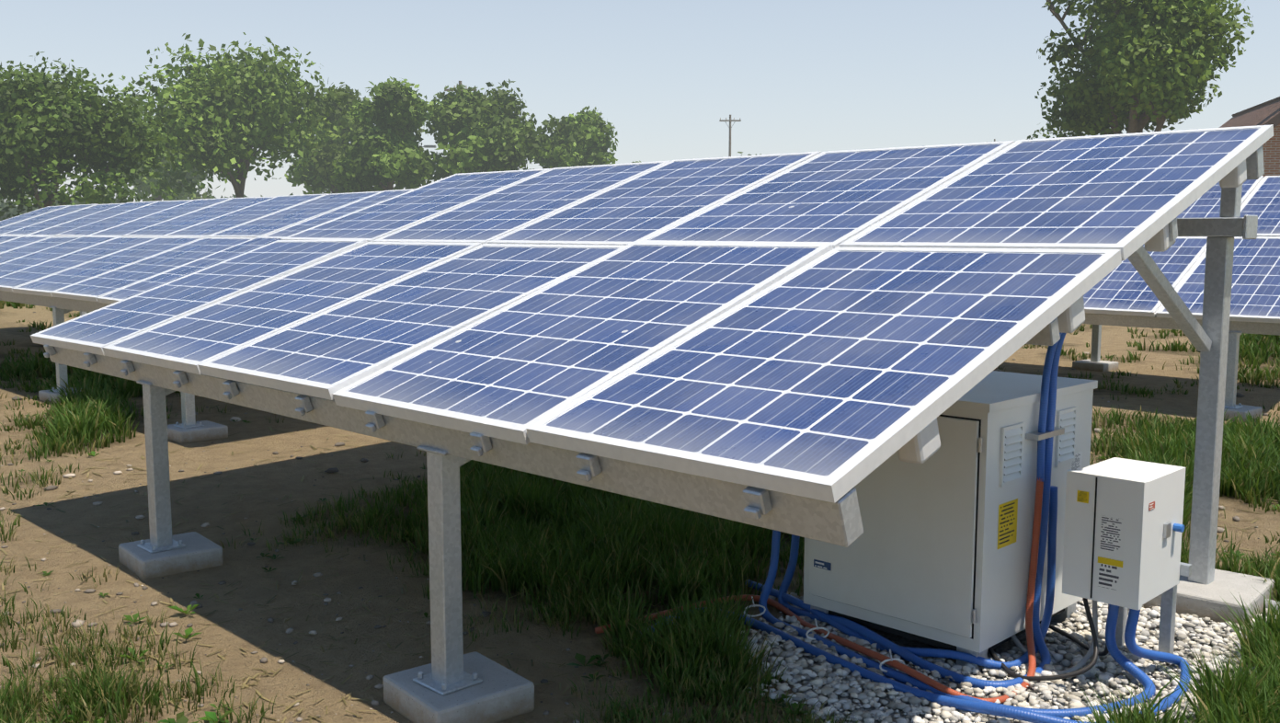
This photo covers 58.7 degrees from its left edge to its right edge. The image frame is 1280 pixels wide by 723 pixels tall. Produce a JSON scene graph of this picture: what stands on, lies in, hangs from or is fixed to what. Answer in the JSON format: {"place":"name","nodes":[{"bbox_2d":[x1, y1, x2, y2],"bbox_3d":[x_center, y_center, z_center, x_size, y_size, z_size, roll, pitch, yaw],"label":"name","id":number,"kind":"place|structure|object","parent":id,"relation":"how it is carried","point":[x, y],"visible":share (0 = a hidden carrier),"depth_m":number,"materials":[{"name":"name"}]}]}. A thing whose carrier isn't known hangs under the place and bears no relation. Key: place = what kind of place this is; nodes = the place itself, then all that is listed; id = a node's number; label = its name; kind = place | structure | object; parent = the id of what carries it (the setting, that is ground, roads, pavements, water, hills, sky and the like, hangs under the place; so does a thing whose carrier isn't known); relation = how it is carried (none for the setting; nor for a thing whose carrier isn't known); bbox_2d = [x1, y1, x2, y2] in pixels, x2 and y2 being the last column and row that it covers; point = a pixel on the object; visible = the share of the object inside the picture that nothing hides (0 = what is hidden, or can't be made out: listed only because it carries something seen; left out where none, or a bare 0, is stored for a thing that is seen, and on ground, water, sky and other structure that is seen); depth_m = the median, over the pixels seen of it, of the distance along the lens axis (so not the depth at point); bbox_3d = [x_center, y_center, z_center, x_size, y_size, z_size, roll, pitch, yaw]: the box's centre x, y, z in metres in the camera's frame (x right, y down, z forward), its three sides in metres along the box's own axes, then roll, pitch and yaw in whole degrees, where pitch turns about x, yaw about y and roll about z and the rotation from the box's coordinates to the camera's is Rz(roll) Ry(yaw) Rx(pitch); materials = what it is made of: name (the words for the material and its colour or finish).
{"place":"outdoors","nodes":[
{"label":"outdoors","id":0,"kind":"place"},
{"bbox_2d":[0,300,1279,722],"bbox_3d":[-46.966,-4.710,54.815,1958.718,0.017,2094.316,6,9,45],"label":"ground","id":1,"kind":"structure","parent":0,"point":[274,479],"depth_m":5.17,"materials":[{"name":"soil"}]},
{"bbox_2d":[0,188,38,205],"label":"tree","id":2,"kind":"object","parent":1,"relation":"on","point":[25,197],"visible":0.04,"depth_m":53.67,"materials":[{"name":"green plant"}]},
{"bbox_2d":[0,51,188,219],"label":"tree","id":3,"kind":"object","parent":1,"relation":"on","point":[32,103],"depth_m":43.46,"materials":[{"name":"green plant"}]},
{"bbox_2d":[38,387,228,443],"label":"concrete footings","id":4,"kind":"object","parent":1,"relation":"on","point":[209,430],"visible":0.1,"depth_m":8.47,"materials":[{"name":"concrete"}]},
{"bbox_2d":[0,290,204,428],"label":"table frame","id":5,"kind":"object","parent":4,"relation":"on","point":[61,307],"visible":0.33,"depth_m":10.26,"materials":[{"name":"grey metal"}]},
{"bbox_2d":[0,188,414,304],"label":"solar panels","id":6,"kind":"object","parent":5,"relation":"on","point":[110,253],"visible":0.65,"depth_m":11.61,"materials":[{"name":"blue glass"}]},
{"bbox_2d":[0,193,293,220],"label":"scrub leaves","id":7,"kind":"object","parent":1,"relation":"on","point":[13,211],"visible":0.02,"depth_m":97.91,"materials":[{"name":"green plant"}]},
{"bbox_2d":[91,118,214,203],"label":"tree","id":8,"kind":"object","parent":1,"relation":"on","point":[142,187],"depth_m":87.49,"materials":[{"name":"green plant"}]},
{"bbox_2d":[113,32,354,200],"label":"tree","id":9,"kind":"object","parent":1,"relation":"on","point":[254,91],"depth_m":55.84,"materials":[{"name":"green plant"}]},
{"bbox_2d":[284,84,375,194],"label":"tree","id":10,"kind":"object","parent":1,"relation":"on","point":[314,177],"depth_m":68.70,"materials":[{"name":"green plant"}]},
{"bbox_2d":[118,478,556,722],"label":"concrete footings","id":11,"kind":"object","parent":1,"relation":"on","point":[499,692],"visible":0.48,"depth_m":3.68,"materials":[{"name":"grey concrete"}]},
{"bbox_2d":[43,145,1264,695],"bbox_3d":[-0.425,-0.018,5.178,5.095,1.781,2.756,6,9,45],"label":"table frame","id":12,"kind":"object","parent":11,"relation":"on","point":[451,452],"visible":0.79,"depth_m":3.60,"materials":[{"name":"grey metal"}]},
{"bbox_2d":[30,124,1273,502],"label":"solar panels","id":13,"kind":"object","parent":12,"relation":"on","point":[830,326],"visible":1,"depth_m":4.04,"materials":[{"name":"blue glass"}]},
{"bbox_2d":[897,159,1246,463],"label":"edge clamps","id":14,"kind":"object","parent":12,"relation":"attached to","point":[923,445],"visible":0.54,"depth_m":3.23,"materials":[{"name":"metal"}]},
{"bbox_2d":[330,76,442,193],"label":"tree","id":15,"kind":"object","parent":1,"relation":"on","point":[382,151],"depth_m":61.64,"materials":[{"name":"green plant"}]},
{"bbox_2d":[422,145,436,148],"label":"street lamp","id":16,"kind":"object","parent":1,"relation":"on","point":[429,146],"visible":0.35,"depth_m":69.69,"materials":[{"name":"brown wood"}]},
{"bbox_2d":[444,80,476,91],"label":"utility pole","id":17,"kind":"object","parent":1,"relation":"on","point":[460,83],"visible":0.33,"depth_m":77.26,"materials":[{"name":"grey wood"}]},
{"bbox_2d":[419,78,552,178],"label":"tree","id":18,"kind":"object","parent":1,"relation":"on","point":[495,131],"depth_m":64.12,"materials":[{"name":"green plant"}]},
{"bbox_2d":[531,105,618,168],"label":"tree","id":19,"kind":"object","parent":1,"relation":"on","point":[581,139],"visible":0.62,"depth_m":70.18,"materials":[{"name":"green plant"}]},
{"bbox_2d":[0,311,1268,722],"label":"soil pebbles","id":20,"kind":"object","parent":1,"relation":"on","point":[485,613],"visible":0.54,"depth_m":4.84,"materials":[{"name":"stone"}]},
{"bbox_2d":[0,380,1279,722],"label":"straw litter","id":21,"kind":"object","parent":1,"relation":"on","point":[333,594],"visible":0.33,"depth_m":4.62,"materials":[{"name":"beige plant"}]},
{"bbox_2d":[19,400,1279,722],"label":"weeds","id":22,"kind":"object","parent":1,"relation":"on","point":[183,718],"visible":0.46,"depth_m":4.08,"materials":[{"name":"green plant"}]},
{"bbox_2d":[719,114,741,156],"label":"utility pole","id":23,"kind":"object","parent":1,"relation":"on","point":[729,127],"visible":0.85,"depth_m":116.41,"materials":[{"name":"grey wood"}]},
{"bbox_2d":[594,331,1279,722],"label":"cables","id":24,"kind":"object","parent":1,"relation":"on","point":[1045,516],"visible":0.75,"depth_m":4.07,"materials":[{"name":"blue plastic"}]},
{"bbox_2d":[743,426,1064,672],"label":"clamps","id":25,"kind":"object","parent":24,"relation":"attached to","point":[1035,435],"visible":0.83,"depth_m":4.12,"materials":[{"name":"white"}]},
{"bbox_2d":[730,590,1274,722],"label":"gravel pad","id":26,"kind":"object","parent":1,"relation":"on","point":[833,683],"visible":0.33,"depth_m":3.95,"materials":[{"name":"gravel"}]},
{"bbox_2d":[803,370,1097,670],"bbox_3d":[1.209,0.555,4.476,0.788,0.960,0.878,6,9,45],"label":"inverter cabinet","id":27,"kind":"object","parent":26,"relation":"on","point":[922,558],"visible":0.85,"depth_m":4.10,"materials":[{"name":"metal"}]},
{"bbox_2d":[813,451,1082,570],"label":"labels","id":28,"kind":"object","parent":27,"relation":"attached to","point":[1007,531],"visible":0.87,"depth_m":4.05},
{"bbox_2d":[1142,568,1275,627],"bbox_3d":[2.329,0.964,4.729,0.460,0.110,0.460,6,9,41],"label":"concrete footing","id":29,"kind":"object","parent":26,"relation":"on","point":[1199,600],"visible":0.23,"depth_m":4.56,"materials":[{"name":"concrete"}]},
{"bbox_2d":[1127,183,1257,584],"bbox_3d":[1.962,0.043,4.357,0.375,1.845,1.025,6,9,45],"label":"tall post","id":30,"kind":"object","parent":29,"relation":"on","point":[1208,338],"visible":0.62,"depth_m":4.58,"materials":[{"name":"grey metal"}]},
{"bbox_2d":[1062,457,1191,653],"bbox_3d":[1.703,0.728,3.993,0.310,0.726,0.422,6,9,45],"label":"junction box","id":31,"kind":"object","parent":1,"relation":"on","point":[1130,490],"visible":0.9,"depth_m":3.87,"materials":[{"name":"paint"}]},
{"bbox_2d":[1076,490,1154,593],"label":"warning labels","id":32,"kind":"object","parent":31,"relation":"attached to","point":[1111,540],"visible":1,"depth_m":3.81,"materials":[{"name":"white paper"}]},
{"bbox_2d":[1026,0,1254,139],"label":"tree","id":33,"kind":"object","parent":1,"relation":"on","point":[1188,30],"depth_m":34.67,"materials":[{"name":"green plant"}]},
{"bbox_2d":[1072,359,1262,422],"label":"concrete footings","id":34,"kind":"object","parent":1,"relation":"on","point":[1102,366],"visible":0.21,"depth_m":12.53,"materials":[{"name":"grey concrete"}]},
{"bbox_2d":[1083,312,1279,409],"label":"table frame","id":35,"kind":"object","parent":34,"relation":"on","point":[1236,329],"visible":0.15,"depth_m":9.44,"materials":[{"name":"grey metal"}]},
{"bbox_2d":[1083,175,1279,322],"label":"solar panels","id":36,"kind":"object","parent":35,"relation":"on","point":[1123,288],"visible":0.04,"depth_m":10.17,"materials":[{"name":"blue glass"}]},
{"bbox_2d":[1219,96,1279,177],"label":"house","id":37,"kind":"structure","parent":1,"relation":"on","point":[1266,112],"depth_m":36.61,"materials":[{"name":"brick"}]},
{"bbox_2d":[0,0,1279,205],"bbox_3d":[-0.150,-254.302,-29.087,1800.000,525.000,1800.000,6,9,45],"label":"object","id":38,"kind":"object","parent":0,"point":[662,83],"visible":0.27,"depth_m":859.43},
{"bbox_2d":[0,365,1279,722],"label":"grass","id":39,"kind":"structure","parent":0,"point":[609,548],"depth_m":4.90,"materials":[{"name":"green plant"}]},
{"bbox_2d":[0,300,1279,400],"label":"grass","id":40,"kind":"structure","parent":0,"point":[1249,349],"depth_m":12.80,"materials":[{"name":"green plant"}]},
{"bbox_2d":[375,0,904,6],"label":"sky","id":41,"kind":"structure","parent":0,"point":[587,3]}
]}

